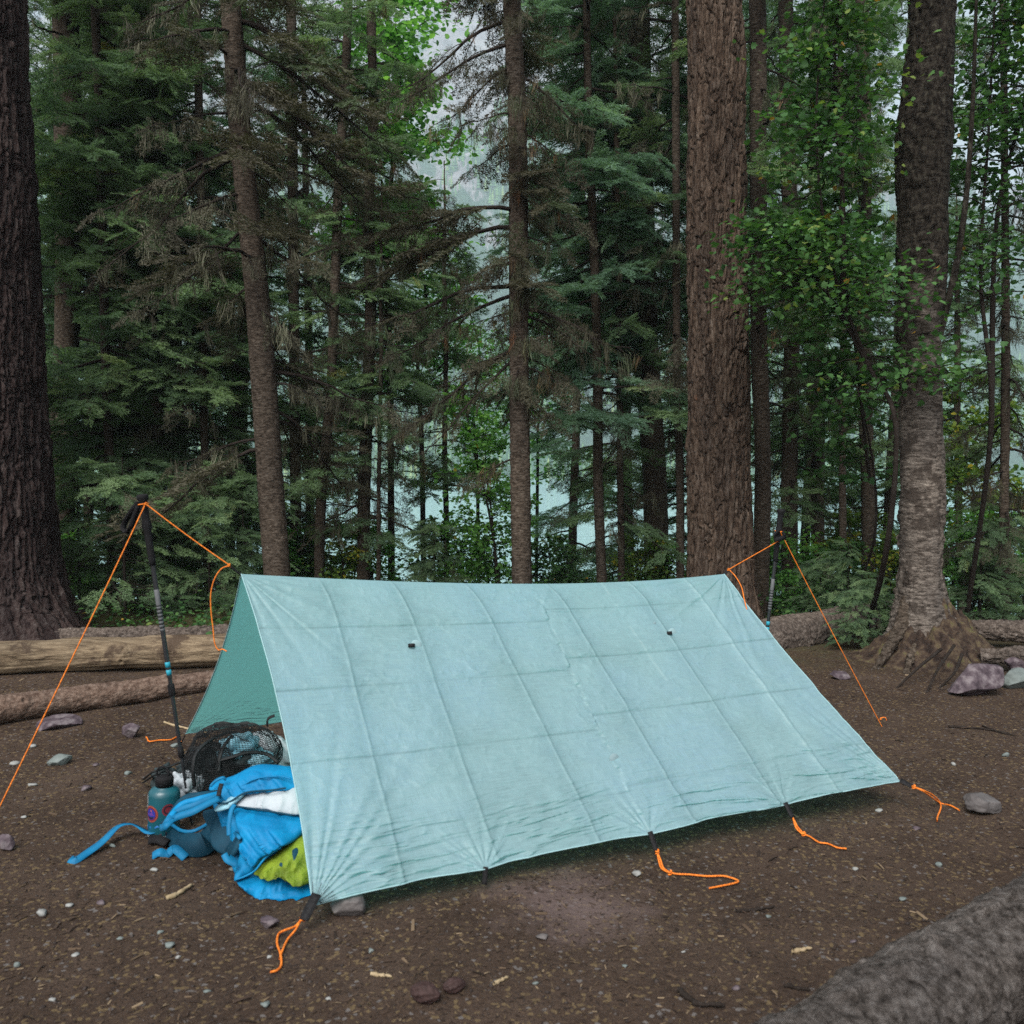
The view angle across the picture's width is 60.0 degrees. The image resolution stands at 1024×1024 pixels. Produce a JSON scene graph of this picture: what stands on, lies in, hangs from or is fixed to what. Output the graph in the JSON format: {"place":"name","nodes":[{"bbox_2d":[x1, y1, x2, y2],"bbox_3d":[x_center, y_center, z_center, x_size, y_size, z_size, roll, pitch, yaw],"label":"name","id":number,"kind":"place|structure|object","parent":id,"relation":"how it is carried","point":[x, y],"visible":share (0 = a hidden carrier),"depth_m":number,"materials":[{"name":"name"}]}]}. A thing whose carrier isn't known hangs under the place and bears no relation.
{"place":"outdoors","nodes":[
{"label":"outdoors","id":0,"kind":"place"},
{"bbox_2d":[0,600,1023,1023],"bbox_3d":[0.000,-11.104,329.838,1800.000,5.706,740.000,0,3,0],"label":"ground","id":1,"kind":"structure","parent":0,"point":[576,912],"depth_m":2.81,"materials":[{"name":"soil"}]},
{"bbox_2d":[0,0,96,640],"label":"pine tree","id":2,"kind":"object","parent":1,"relation":"on","point":[37,598],"visible":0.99,"depth_m":7.06,"materials":[{"name":"brown plant"}]},
{"bbox_2d":[36,714,82,730],"bbox_3d":[-2.397,1.123,4.708,0.229,0.065,0.201,0,3,0],"label":"rock","id":3,"kind":"object","parent":1,"relation":"on","point":[56,721],"visible":0.91,"depth_m":4.68,"materials":[{"name":"stone"}]},
{"bbox_2d":[27,9,106,566],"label":"shore conifer","id":4,"kind":"object","parent":1,"relation":"on","point":[44,291],"visible":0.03,"depth_m":11.15,"materials":[{"name":"plant"}]},
{"bbox_2d":[28,11,146,583],"bbox_3d":[-6.653,-3.041,12.220,2.598,9.884,2.694,2,3,36],"label":"shore conifer","id":5,"kind":"object","parent":1,"relation":"on","point":[51,132],"visible":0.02,"depth_m":12.36,"materials":[{"name":"plant"}]},
{"bbox_2d":[55,477,135,607],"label":"young spruce","id":6,"kind":"object","parent":1,"relation":"on","point":[66,543],"visible":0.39,"depth_m":8.47,"materials":[{"name":"green plant"}]},
{"bbox_2d":[0,670,213,723],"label":"fallen log","id":7,"kind":"object","parent":1,"relation":"on","point":[19,706],"visible":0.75,"depth_m":4.99,"materials":[{"name":"brown wood"}]},
{"bbox_2d":[0,633,225,673],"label":"fallen log","id":8,"kind":"object","parent":1,"relation":"on","point":[91,654],"visible":0.86,"depth_m":5.93,"materials":[{"name":"brown wood"}]},
{"bbox_2d":[37,24,194,599],"bbox_3d":[-4.975,-2.671,11.566,2.293,8.600,2.264,2,3,38],"label":"shore conifer","id":9,"kind":"object","parent":1,"relation":"on","point":[83,342],"visible":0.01,"depth_m":11.05,"materials":[{"name":"green plant"}]},
{"bbox_2d":[28,0,237,602],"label":"spruce tree","id":10,"kind":"object","parent":1,"relation":"on","point":[65,157],"visible":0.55,"depth_m":8.44,"materials":[{"name":"green plant"}]},
{"bbox_2d":[54,456,211,622],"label":"young spruce","id":11,"kind":"object","parent":1,"relation":"on","point":[117,498],"visible":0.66,"depth_m":8.04,"materials":[{"name":"green plant"}]},
{"bbox_2d":[28,0,238,599],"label":"spruce tree","id":12,"kind":"object","parent":1,"relation":"on","point":[67,333],"visible":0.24,"depth_m":9.21,"materials":[{"name":"green plant"}]},
{"bbox_2d":[55,624,228,638],"bbox_3d":[-2.712,0.974,6.901,2.112,0.238,0.208,0,3,3],"label":"fallen log","id":13,"kind":"object","parent":1,"relation":"on","point":[125,631],"visible":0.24,"depth_m":6.86,"materials":[{"name":"brown wood"}]},
{"bbox_2d":[43,0,257,590],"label":"shore conifer","id":14,"kind":"object","parent":1,"relation":"on","point":[52,308],"visible":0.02,"depth_m":11.89,"materials":[{"name":"green plant"}]},
{"bbox_2d":[120,494,191,824],"bbox_3d":[-1.336,0.564,3.335,0.259,1.266,0.054,0,3,0],"label":"trekking pole","id":15,"kind":"object","parent":1,"relation":"on","point":[133,512],"visible":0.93,"depth_m":3.32,"materials":[{"name":"black metal"}]},
{"bbox_2d":[0,502,148,806],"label":"guy line","id":16,"kind":"object","parent":15,"relation":"attached to","point":[145,504],"visible":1,"depth_m":3.16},
{"bbox_2d":[147,766,180,836],"bbox_3d":[-1.286,1.066,3.278,0.116,0.261,0.113,0,3,0],"label":"water bottle","id":17,"kind":"object","parent":1,"relation":"on","point":[164,794],"visible":0.84,"depth_m":3.24,"materials":[{"name":"teal metal"}]},
{"bbox_2d":[104,477,224,609],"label":"young spruce","id":18,"kind":"object","parent":1,"relation":"on","point":[137,549],"visible":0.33,"depth_m":8.57,"materials":[{"name":"green plant"}]},
{"bbox_2d":[30,1,306,600],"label":"shore conifer","id":19,"kind":"object","parent":1,"relation":"on","point":[232,421],"visible":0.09,"depth_m":10.35,"materials":[{"name":"green plant"}]},
{"bbox_2d":[28,0,312,593],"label":"spruce tree","id":20,"kind":"object","parent":1,"relation":"on","point":[219,235],"visible":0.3,"depth_m":8.81,"materials":[{"name":"green plant"}]},
{"bbox_2d":[67,764,310,900],"bbox_3d":[-1.044,1.049,3.065,0.961,0.336,0.429,1,3,12],"label":"backpack","id":21,"kind":"object","parent":1,"relation":"on","point":[251,832],"visible":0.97,"depth_m":2.96,"materials":[{"name":"blue fabric"}]},
{"bbox_2d":[137,488,262,615],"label":"young spruce","id":22,"kind":"object","parent":1,"relation":"on","point":[222,551],"visible":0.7,"depth_m":8.20,"materials":[{"name":"green plant"}]},
{"bbox_2d":[72,0,341,602],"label":"spruce tree","id":23,"kind":"object","parent":1,"relation":"on","point":[249,479],"visible":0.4,"depth_m":8.86,"materials":[{"name":"green plant"}]},
{"bbox_2d":[142,721,282,791],"bbox_3d":[-1.285,1.007,3.547,0.767,0.338,0.371,1,3,17],"label":"sack","id":24,"kind":"object","parent":1,"relation":"on","point":[210,761],"visible":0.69,"depth_m":3.48,"materials":[{"name":"fabric"}]},
{"bbox_2d":[140,22,332,601],"bbox_3d":[-4.266,-3.073,13.678,2.852,10.853,2.959,1,3,20],"label":"shore conifer","id":25,"kind":"object","parent":1,"relation":"on","point":[216,119],"visible":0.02,"depth_m":13.38,"materials":[{"name":"green plant"}]},
{"bbox_2d":[185,491,299,612],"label":"young spruce","id":26,"kind":"object","parent":1,"relation":"on","point":[248,546],"visible":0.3,"depth_m":8.65,"materials":[{"name":"green plant"}]},
{"bbox_2d":[75,0,427,576],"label":"spruce tree","id":27,"kind":"object","parent":1,"relation":"on","point":[238,156],"visible":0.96,"depth_m":6.76,"materials":[{"name":"green plant"}]},
{"bbox_2d":[167,0,360,564],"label":"shore conifer","id":28,"kind":"object","parent":1,"relation":"on","point":[306,417],"visible":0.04,"depth_m":11.16,"materials":[{"name":"green plant"}]},
{"bbox_2d":[240,522,314,576],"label":"bush","id":29,"kind":"object","parent":1,"relation":"on","point":[296,560],"visible":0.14,"depth_m":9.67,"materials":[{"name":"green plant"}]},
{"bbox_2d":[195,0,386,576],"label":"spruce tree","id":30,"kind":"object","parent":1,"relation":"on","point":[295,412],"visible":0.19,"depth_m":10.21,"materials":[{"name":"green plant"}]},
{"bbox_2d":[288,522,339,577],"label":"bush","id":31,"kind":"object","parent":1,"relation":"on","point":[306,555],"visible":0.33,"depth_m":10.04,"materials":[{"name":"green plant"}]},
{"bbox_2d":[246,3,405,579],"bbox_3d":[-2.998,-2.764,13.896,2.748,10.436,2.783,-1,3,-17],"label":"shore conifer","id":32,"kind":"object","parent":1,"relation":"on","point":[321,236],"visible":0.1,"depth_m":13.62,"materials":[{"name":"green plant"}]},
{"bbox_2d":[301,521,373,579],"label":"bush","id":33,"kind":"object","parent":1,"relation":"on","point":[351,556],"visible":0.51,"depth_m":9.50,"materials":[{"name":"green plant"}]},
{"bbox_2d":[240,0,439,577],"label":"spruce tree","id":34,"kind":"object","parent":1,"relation":"on","point":[346,26],"visible":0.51,"depth_m":9.20,"materials":[{"name":"green plant"}]},
{"bbox_2d":[331,894,365,915],"bbox_3d":[-0.500,1.193,2.713,0.108,0.080,0.088,0,3,0],"label":"rock","id":35,"kind":"object","parent":1,"relation":"on","point":[352,906],"visible":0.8,"depth_m":2.68,"materials":[{"name":"stone"}]},
{"bbox_2d":[326,508,413,580],"bbox_3d":[-1.655,0.465,9.970,1.055,1.040,1.019,-1,3,-14],"label":"bush","id":36,"kind":"object","parent":1,"relation":"on","point":[386,551],"visible":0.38,"depth_m":9.92,"materials":[{"name":"green plant"}]},
{"bbox_2d":[282,0,463,579],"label":"spruce tree","id":37,"kind":"object","parent":1,"relation":"on","point":[363,480],"visible":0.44,"depth_m":9.39,"materials":[{"name":"green plant"}]},
{"bbox_2d":[316,179,433,580],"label":"spruce tree","id":38,"kind":"object","parent":1,"relation":"on","point":[386,477],"visible":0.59,"depth_m":9.34,"materials":[{"name":"green plant"}]},
{"bbox_2d":[298,0,498,580],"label":"aspen tree","id":39,"kind":"object","parent":1,"relation":"on","point":[395,34],"visible":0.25,"depth_m":12.05,"materials":[{"name":"green plant"}]},
{"bbox_2d":[309,188,506,579],"bbox_3d":[-1.377,-1.288,12.762,2.541,6.641,2.889,2,3,37],"label":"aspen tree","id":40,"kind":"object","parent":1,"relation":"on","point":[437,359],"visible":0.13,"depth_m":12.93,"materials":[{"name":"green plant"}]},
{"bbox_2d":[410,981,440,1004],"bbox_3d":[-0.221,1.224,2.260,0.080,0.056,0.057,0,3,0],"label":"rock","id":41,"kind":"object","parent":1,"relation":"on","point":[425,992],"visible":1,"depth_m":2.25,"materials":[{"name":"stone"}]},
{"bbox_2d":[394,516,474,582],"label":"young spruce","id":42,"kind":"object","parent":1,"relation":"on","point":[422,569],"visible":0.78,"depth_m":9.12,"materials":[{"name":"green plant"}]},
{"bbox_2d":[388,515,484,582],"bbox_3d":[-0.836,0.583,10.231,1.275,1.097,1.069,1,3,13],"label":"bush","id":43,"kind":"object","parent":1,"relation":"on","point":[431,533],"visible":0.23,"depth_m":10.26,"materials":[{"name":"green plant"}]},
{"bbox_2d":[377,161,510,575],"bbox_3d":[-0.786,-1.476,11.358,2.043,6.000,2.334,1,3,16],"label":"spruce tree","id":44,"kind":"object","parent":1,"relation":"on","point":[445,481],"visible":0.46,"depth_m":11.35,"materials":[{"name":"green plant"}]},
{"bbox_2d":[416,519,506,582],"bbox_3d":[-0.552,0.563,9.671,1.019,1.040,1.055,0,3,-3],"label":"bush","id":45,"kind":"object","parent":1,"relation":"on","point":[465,537],"visible":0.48,"depth_m":9.61,"materials":[{"name":"green plant"}]},
{"bbox_2d":[316,0,643,583],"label":"spruce tree","id":46,"kind":"object","parent":1,"relation":"on","point":[514,75],"visible":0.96,"depth_m":7.06,"materials":[{"name":"green plant"}]},
{"bbox_2d":[419,381,542,583],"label":"alder tree","id":47,"kind":"object","parent":1,"relation":"on","point":[484,444],"visible":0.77,"depth_m":9.52,"materials":[{"name":"green plant"}]},
{"bbox_2d":[446,518,538,583],"bbox_3d":[-0.197,0.572,9.856,1.172,1.155,1.132,1,3,18],"label":"bush","id":48,"kind":"object","parent":1,"relation":"on","point":[507,573],"visible":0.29,"depth_m":9.78,"materials":[{"name":"green plant"}]},
{"bbox_2d":[429,278,605,580],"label":"aspen tree","id":49,"kind":"object","parent":1,"relation":"on","point":[472,416],"visible":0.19,"depth_m":15.05,"materials":[{"name":"green plant"}]},
{"bbox_2d":[506,530,583,583],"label":"bush","id":50,"kind":"object","parent":1,"relation":"on","point":[560,539],"visible":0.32,"depth_m":11.57,"materials":[{"name":"green plant"}]},
{"bbox_2d":[181,566,912,921],"bbox_3d":[0.013,0.660,3.871,2.646,0.970,1.916,-1,3,-24],"label":"tarp shelter","id":51,"kind":"object","parent":1,"relation":"on","point":[435,730],"visible":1,"depth_m":3.36,"materials":[{"name":"fabric"}]},
{"bbox_2d":[75,577,1021,634],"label":"undergrowth","id":52,"kind":"object","parent":1,"relation":"on","point":[787,610],"visible":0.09,"depth_m":7.84,"materials":[{"name":"green plant"}]},
{"bbox_2d":[477,66,642,582],"bbox_3d":[1.136,-2.795,14.514,2.990,10.969,2.883,-2,3,-39],"label":"shore conifer","id":53,"kind":"object","parent":1,"relation":"on","point":[546,517],"visible":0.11,"depth_m":14.43,"materials":[{"name":"green plant"}]},
{"bbox_2d":[537,541,593,583],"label":"bush","id":54,"kind":"object","parent":1,"relation":"on","point":[567,554],"visible":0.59,"depth_m":9.77,"materials":[{"name":"green plant"}]},
{"bbox_2d":[474,0,687,582],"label":"fir tree","id":55,"kind":"object","parent":1,"relation":"on","point":[590,106],"visible":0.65,"depth_m":8.81,"materials":[{"name":"green plant"}]},
{"bbox_2d":[532,0,688,582],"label":"shore conifer","id":56,"kind":"object","parent":1,"relation":"on","point":[635,473],"visible":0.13,"depth_m":13.45,"materials":[{"name":"green plant"}]},
{"bbox_2d":[538,4,687,581],"bbox_3d":[1.180,-2.419,9.213,1.839,7.001,1.570,2,3,32],"label":"spruce tree","id":57,"kind":"object","parent":1,"relation":"on","point":[577,486],"visible":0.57,"depth_m":9.15,"materials":[{"name":"green plant"}]},
{"bbox_2d":[606,530,685,581],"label":"bush","id":58,"kind":"object","parent":1,"relation":"on","point":[630,561],"visible":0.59,"depth_m":9.54,"materials":[{"name":"green plant"}]},
{"bbox_2d":[525,0,783,580],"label":"fir tree","id":59,"kind":"object","parent":1,"relation":"on","point":[654,480],"visible":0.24,"depth_m":9.92,"materials":[{"name":"green plant"}]},
{"bbox_2d":[630,537,686,580],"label":"bush","id":60,"kind":"object","parent":1,"relation":"on","point":[669,559],"visible":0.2,"depth_m":9.90,"materials":[{"name":"green plant"}]},
{"bbox_2d":[587,0,775,578],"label":"spruce tree","id":61,"kind":"object","parent":1,"relation":"on","point":[677,195],"visible":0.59,"depth_m":8.85,"materials":[{"name":"green plant"}]},
{"bbox_2d":[582,0,801,573],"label":"shore conifer","id":62,"kind":"object","parent":1,"relation":"on","point":[640,488],"visible":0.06,"depth_m":11.95,"materials":[{"name":"green plant"}]},
{"bbox_2d":[685,0,763,619],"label":"pine tree","id":63,"kind":"object","parent":1,"relation":"on","point":[720,525],"visible":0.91,"depth_m":7.24,"materials":[{"name":"brown plant"}]},
{"bbox_2d":[628,0,838,585],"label":"shore conifer","id":64,"kind":"object","parent":1,"relation":"on","point":[776,457],"visible":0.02,"depth_m":12.60,"materials":[{"name":"green plant"}]},
{"bbox_2d":[662,0,860,617],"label":"spruce tree","id":65,"kind":"object","parent":1,"relation":"on","point":[759,333],"visible":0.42,"depth_m":8.17,"materials":[{"name":"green plant"}]},
{"bbox_2d":[766,509,785,629],"bbox_3d":[1.319,0.566,4.536,0.155,1.165,0.073,0,3,0],"label":"trekking pole","id":66,"kind":"object","parent":1,"relation":"on","point":[777,536],"visible":0.75,"depth_m":4.52,"materials":[{"name":"black metal"}]},
{"bbox_2d":[680,0,892,614],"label":"spruce tree","id":67,"kind":"object","parent":1,"relation":"on","point":[791,500],"visible":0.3,"depth_m":9.91,"materials":[{"name":"green plant"}]},
{"bbox_2d":[769,526,827,613],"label":"bush","id":68,"kind":"object","parent":1,"relation":"on","point":[781,575],"visible":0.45,"depth_m":8.88,"materials":[{"name":"green plant"}]},
{"bbox_2d":[774,540,849,611],"bbox_3d":[3.130,0.662,9.177,0.820,0.809,0.792,2,3,33],"label":"bush","id":69,"kind":"object","parent":1,"relation":"on","point":[812,554],"visible":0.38,"depth_m":9.13,"materials":[{"name":"green plant"}]},
{"bbox_2d":[780,557,850,613],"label":"young spruce","id":70,"kind":"object","parent":1,"relation":"on","point":[806,574],"visible":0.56,"depth_m":7.87,"materials":[{"name":"green plant"}]},
{"bbox_2d":[750,0,900,611],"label":"spruce tree","id":71,"kind":"object","parent":1,"relation":"on","point":[817,527],"visible":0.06,"depth_m":11.62,"materials":[{"name":"green plant"}]},
{"bbox_2d":[751,1,899,609],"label":"shore conifer","id":72,"kind":"object","parent":1,"relation":"on","point":[803,524],"visible":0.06,"depth_m":13.38,"materials":[{"name":"green plant"}]},
{"bbox_2d":[760,599,893,648],"bbox_3d":[2.714,0.947,7.305,2.488,0.422,0.348,-2,3,-31],"label":"fallen log","id":73,"kind":"object","parent":1,"relation":"on","point":[793,630],"visible":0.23,"depth_m":6.93,"materials":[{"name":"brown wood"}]},
{"bbox_2d":[769,0,895,589],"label":"spruce tree","id":74,"kind":"object","parent":1,"relation":"on","point":[842,511],"visible":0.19,"depth_m":8.91,"materials":[{"name":"green plant"}]},
{"bbox_2d":[780,188,899,598],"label":"maple tree","id":75,"kind":"object","parent":1,"relation":"on","point":[810,368],"visible":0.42,"depth_m":7.20,"materials":[{"name":"green plant"}]},
{"bbox_2d":[802,536,886,606],"bbox_3d":[3.294,0.626,8.719,0.893,0.768,0.748,2,3,35],"label":"bush","id":76,"kind":"object","parent":1,"relation":"on","point":[842,547],"visible":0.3,"depth_m":8.74,"materials":[{"name":"green plant"}]},
{"bbox_2d":[800,540,894,638],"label":"young spruce","id":77,"kind":"object","parent":1,"relation":"on","point":[837,562],"visible":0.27,"depth_m":7.47,"materials":[{"name":"green plant"}]},
{"bbox_2d":[799,499,897,605],"bbox_3d":[4.035,0.520,10.599,1.421,1.364,1.534,1,3,28],"label":"bush","id":78,"kind":"object","parent":1,"relation":"on","point":[853,518],"visible":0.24,"depth_m":10.40,"materials":[{"name":"green plant"}]},
{"bbox_2d":[823,588,887,648],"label":"young spruce","id":79,"kind":"object","parent":1,"relation":"on","point":[861,629],"visible":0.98,"depth_m":6.68,"materials":[{"name":"green plant"}]},
{"bbox_2d":[696,0,1015,639],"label":"maple tree","id":80,"kind":"object","parent":1,"relation":"on","point":[790,239],"visible":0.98,"depth_m":6.13,"materials":[{"name":"green plant"}]},
{"bbox_2d":[834,570,895,639],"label":"young spruce","id":81,"kind":"object","parent":1,"relation":"on","point":[883,603],"visible":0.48,"depth_m":6.89,"materials":[{"name":"green plant"}]},
{"bbox_2d":[774,0,974,602],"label":"spruce tree","id":82,"kind":"object","parent":1,"relation":"on","point":[867,510],"visible":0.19,"depth_m":9.35,"materials":[{"name":"green plant"}]},
{"bbox_2d":[857,527,898,600],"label":"bush","id":83,"kind":"object","parent":1,"relation":"on","point":[891,555],"visible":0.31,"depth_m":8.95,"materials":[{"name":"green plant"}]},
{"bbox_2d":[752,873,1023,1023],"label":"fallen log","id":84,"kind":"object","parent":1,"relation":"on","point":[964,964],"visible":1,"depth_m":1.99,"materials":[{"name":"wood"}]},
{"bbox_2d":[799,0,1012,588],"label":"shore conifer","id":85,"kind":"object","parent":1,"relation":"on","point":[885,504],"visible":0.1,"depth_m":12.60,"materials":[{"name":"green plant"}]},
{"bbox_2d":[872,0,977,692],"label":"birch tree","id":86,"kind":"object","parent":1,"relation":"on","point":[925,137],"visible":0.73,"depth_m":6.17,"materials":[{"name":"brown plant"}]},
{"bbox_2d":[847,598,1008,673],"bbox_3d":[2.991,0.843,6.358,1.240,0.494,1.000,0,3,0],"label":"tree root flare","id":87,"kind":"object","parent":1,"relation":"on","point":[965,636],"visible":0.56,"depth_m":6.12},
{"bbox_2d":[856,0,1023,617],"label":"maple tree","id":88,"kind":"object","parent":1,"relation":"on","point":[983,117],"visible":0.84,"depth_m":7.06,"materials":[{"name":"green plant"}]},
{"bbox_2d":[857,196,1023,609],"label":"spruce tree","id":89,"kind":"object","parent":1,"relation":"on","point":[887,484],"visible":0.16,"depth_m":11.82,"materials":[{"name":"green plant"}]},
{"bbox_2d":[887,368,1023,613],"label":"shrub","id":90,"kind":"object","parent":1,"relation":"on","point":[970,468],"visible":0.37,"depth_m":9.97,"materials":[{"name":"green plant"}]},
{"bbox_2d":[948,663,1004,695],"bbox_3d":[2.798,1.020,5.398,0.358,0.200,0.227,-1,3,-16],"label":"rock","id":91,"kind":"object","parent":1,"relation":"on","point":[977,678],"visible":0.98,"depth_m":5.33,"materials":[{"name":"stone"}]},
{"bbox_2d":[942,507,1017,602],"bbox_3d":[4.660,0.457,9.401,1.132,1.155,1.172,0,3,-1],"label":"bush","id":92,"kind":"object","parent":1,"relation":"on","point":[966,534],"visible":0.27,"depth_m":9.25,"materials":[{"name":"green plant"}]},
{"bbox_2d":[963,792,1001,813],"bbox_3d":[1.872,1.162,3.545,0.136,0.078,0.101,-1,3,-25],"label":"rock","id":93,"kind":"object","parent":1,"relation":"on","point":[981,802],"visible":1,"depth_m":3.51,"materials":[{"name":"stone"}]},
{"bbox_2d":[942,0,1023,619],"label":"spruce tree","id":94,"kind":"object","parent":1,"relation":"on","point":[1006,497],"visible":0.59,"depth_m":7.94,"materials":[{"name":"green plant"}]},
{"bbox_2d":[944,519,1023,614],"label":"bush","id":95,"kind":"object","parent":1,"relation":"on","point":[962,585],"visible":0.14,"depth_m":9.05,"materials":[{"name":"green plant"}]},
{"bbox_2d":[945,517,1023,619],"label":"young spruce","id":96,"kind":"object","parent":1,"relation":"on","point":[995,587],"visible":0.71,"depth_m":7.89,"materials":[{"name":"green plant"}]},
{"bbox_2d":[948,503,1023,614],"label":"young spruce","id":97,"kind":"object","parent":1,"relation":"on","point":[1012,517],"visible":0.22,"depth_m":8.43,"materials":[{"name":"green plant"}]},
{"bbox_2d":[972,619,1023,642],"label":"fallen log","id":98,"kind":"object","parent":1,"relation":"on","point":[1002,630],"visible":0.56,"depth_m":6.71,"materials":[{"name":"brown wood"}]},
{"bbox_2d":[980,645,1023,663],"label":"fallen log","id":99,"kind":"object","parent":1,"relation":"on","point":[992,656],"visible":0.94,"depth_m":5.96,"materials":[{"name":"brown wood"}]},
{"bbox_2d":[28,0,1023,477],"bbox_3d":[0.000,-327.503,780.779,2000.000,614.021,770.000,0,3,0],"label":"mountain","id":100,"kind":"structure","parent":0,"point":[470,192],"depth_m":762.54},
{"bbox_2d":[37,96,1023,477],"bbox_3d":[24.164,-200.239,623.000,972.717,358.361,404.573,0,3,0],"label":"forest","id":101,"kind":"object","parent":100,"relation":"on","point":[499,194],"visible":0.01,"depth_m":555.75,"materials":[{"name":"plant"}]},
{"bbox_2d":[28,0,1023,207],"label":"sky","id":102,"kind":"structure","parent":0,"point":[897,102],"materials":[{"name":"white"}]},
{"bbox_2d":[75,478,1023,613],"bbox_3d":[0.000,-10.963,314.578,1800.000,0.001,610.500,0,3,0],"label":"lake","id":103,"kind":"structure","parent":0,"point":[585,533],"depth_m":75.27,"materials":[{"name":"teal liquid"}]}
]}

